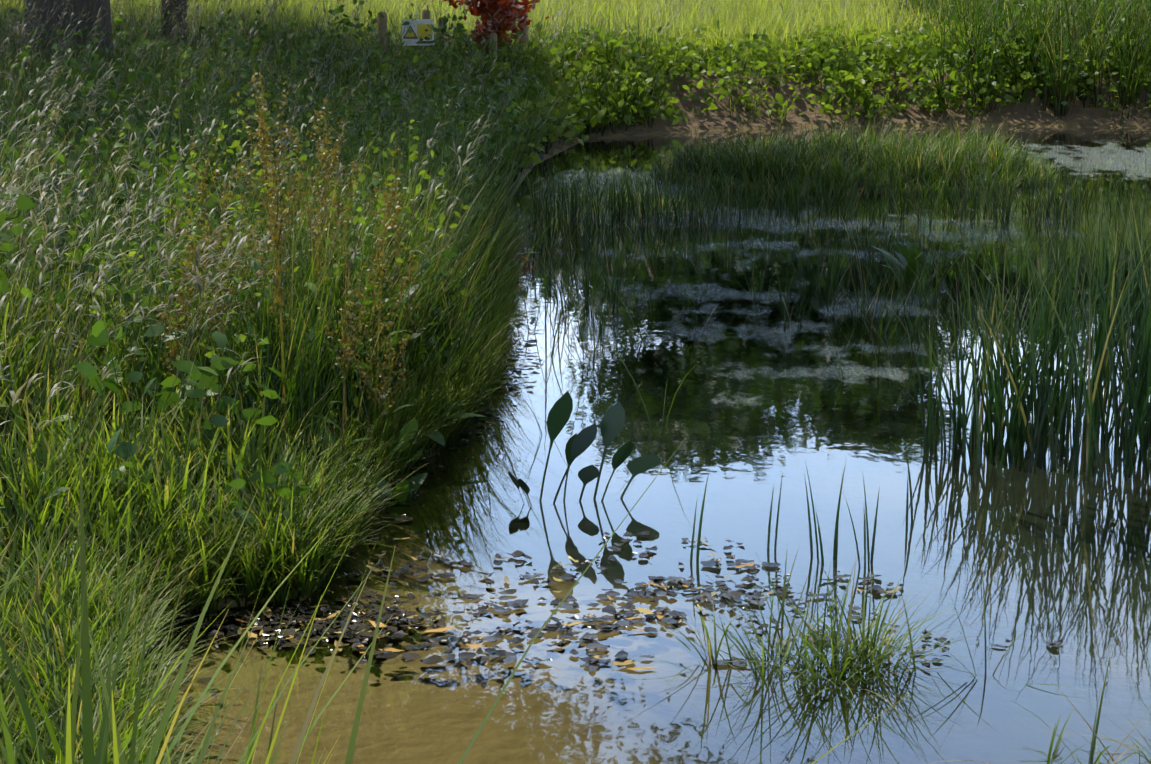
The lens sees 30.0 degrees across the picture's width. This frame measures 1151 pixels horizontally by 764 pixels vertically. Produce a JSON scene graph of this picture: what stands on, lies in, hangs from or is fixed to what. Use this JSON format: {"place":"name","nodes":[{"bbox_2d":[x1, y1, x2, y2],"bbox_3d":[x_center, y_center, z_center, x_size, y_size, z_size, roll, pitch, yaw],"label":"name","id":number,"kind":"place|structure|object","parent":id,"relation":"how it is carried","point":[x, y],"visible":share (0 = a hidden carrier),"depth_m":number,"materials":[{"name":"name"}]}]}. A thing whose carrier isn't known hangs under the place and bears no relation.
{"place":"outdoors","nodes":[
{"label":"outdoors","id":0,"kind":"place"},
{"bbox_2d":[0,0,1150,74],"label":"meadow grass","id":1,"kind":"structure","parent":0,"point":[748,18],"depth_m":25.79,"materials":[{"name":"green plant"}]},
{"bbox_2d":[0,0,1150,762],"bbox_3d":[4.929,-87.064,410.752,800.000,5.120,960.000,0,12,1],"label":"ground","id":2,"kind":"structure","parent":0,"point":[1030,114],"depth_m":22.59,"materials":[{"name":"brown soil"}]},
{"bbox_2d":[20,0,113,79],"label":"tree","id":3,"kind":"object","parent":2,"relation":"on","point":[77,9],"visible":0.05,"depth_m":18.92,"materials":[{"name":"brown plant"}]},
{"bbox_2d":[160,0,187,70],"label":"tree","id":4,"kind":"object","parent":2,"relation":"on","point":[171,7],"visible":0.13,"depth_m":20.51,"materials":[{"name":"brown plant"}]},
{"bbox_2d":[129,70,486,501],"bbox_3d":[-1.030,-0.397,8.360,1.347,1.610,2.086,0,12,1],"label":"dock","id":5,"kind":"object","parent":2,"relation":"on","point":[279,300],"depth_m":7.93,"materials":[{"name":"green plant"}]},
{"bbox_2d":[152,70,427,415],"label":"dock seeds","id":6,"kind":"object","parent":5,"relation":"attached to","point":[283,297],"visible":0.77,"depth_m":7.94,"materials":[{"name":"plant"}]},
{"bbox_2d":[402,19,433,54],"bbox_3d":[-1.479,-3.010,20.261,0.300,0.810,0.062,0,12,1],"label":"sign","id":7,"kind":"object","parent":2,"relation":"on","point":[421,26],"visible":0.67,"depth_m":20.17,"materials":[{"name":"white"}]},
{"bbox_2d":[378,10,529,58],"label":"stakes","id":8,"kind":"object","parent":2,"relation":"on","point":[382,22],"visible":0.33,"depth_m":20.57,"materials":[{"name":"brown wood"}]},
{"bbox_2d":[433,0,548,54],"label":"shrub","id":9,"kind":"object","parent":2,"relation":"on","point":[490,9],"depth_m":20.85,"materials":[{"name":"red plant"}]},
{"bbox_2d":[0,0,1105,551],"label":"grass stems","id":10,"kind":"object","parent":2,"relation":"on","point":[212,166],"visible":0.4,"depth_m":10.79,"materials":[{"name":"plant"}]},
{"bbox_2d":[0,0,1108,527],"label":"grass panicles","id":11,"kind":"object","parent":2,"relation":"on","point":[126,206],"depth_m":9.82,"materials":[{"name":"plant"}]},
{"bbox_2d":[0,0,1150,471],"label":"tall grass","id":12,"kind":"structure","parent":2,"relation":"on","point":[302,312],"depth_m":13.24,"materials":[{"name":"green plant"}]},
{"bbox_2d":[0,44,1150,763],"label":"bank grass","id":13,"kind":"structure","parent":2,"relation":"on","point":[82,686],"depth_m":6.60,"materials":[{"name":"green plant"}]},
{"bbox_2d":[0,0,1150,539],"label":"herbs","id":14,"kind":"object","parent":2,"relation":"on","point":[210,374],"visible":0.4,"depth_m":10.98,"materials":[{"name":"green plant"}]},
{"bbox_2d":[47,18,1150,424],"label":"bank herbs","id":15,"kind":"object","parent":2,"relation":"on","point":[817,56],"visible":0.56,"depth_m":21.84,"materials":[{"name":"green plant"}]},
{"bbox_2d":[369,236,925,479],"bbox_3d":[0.561,-0.230,10.299,0.417,0.367,5.359,7,14,31],"label":"leafy plant","id":16,"kind":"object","parent":2,"relation":"on","point":[912,258],"depth_m":12.32,"materials":[{"name":"green plant"}]},
{"bbox_2d":[0,0,1150,545],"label":"herb stems","id":17,"kind":"object","parent":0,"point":[360,184],"visible":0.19,"depth_m":11.09,"materials":[{"name":"green plant"}]},
{"bbox_2d":[142,126,1150,763],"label":"water","id":18,"kind":"structure","parent":0,"point":[764,402],"depth_m":7.50,"materials":[{"name":"blue liquid"}]},
{"bbox_2d":[168,252,902,669],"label":"fallen leaves","id":19,"kind":"object","parent":18,"relation":"on","point":[506,580],"visible":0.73,"depth_m":6.51,"materials":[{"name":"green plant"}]},
{"bbox_2d":[508,391,659,505],"bbox_3d":[0.036,0.255,7.816,0.557,0.449,0.125,-2,12,-8],"label":"water plantain","id":20,"kind":"object","parent":18,"relation":"on","point":[611,425],"visible":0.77,"depth_m":7.83,"materials":[{"name":"green plant"}]},
{"bbox_2d":[154,227,1062,763],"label":"fallen leaves","id":21,"kind":"object","parent":18,"relation":"on","point":[358,627],"visible":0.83,"depth_m":6.54,"materials":[{"name":"black plant"}]},
{"bbox_2d":[690,168,1150,569],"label":"reeds","id":22,"kind":"object","parent":18,"relation":"in","point":[1048,398],"visible":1,"depth_m":8.45,"materials":[{"name":"green plant"}]}
]}

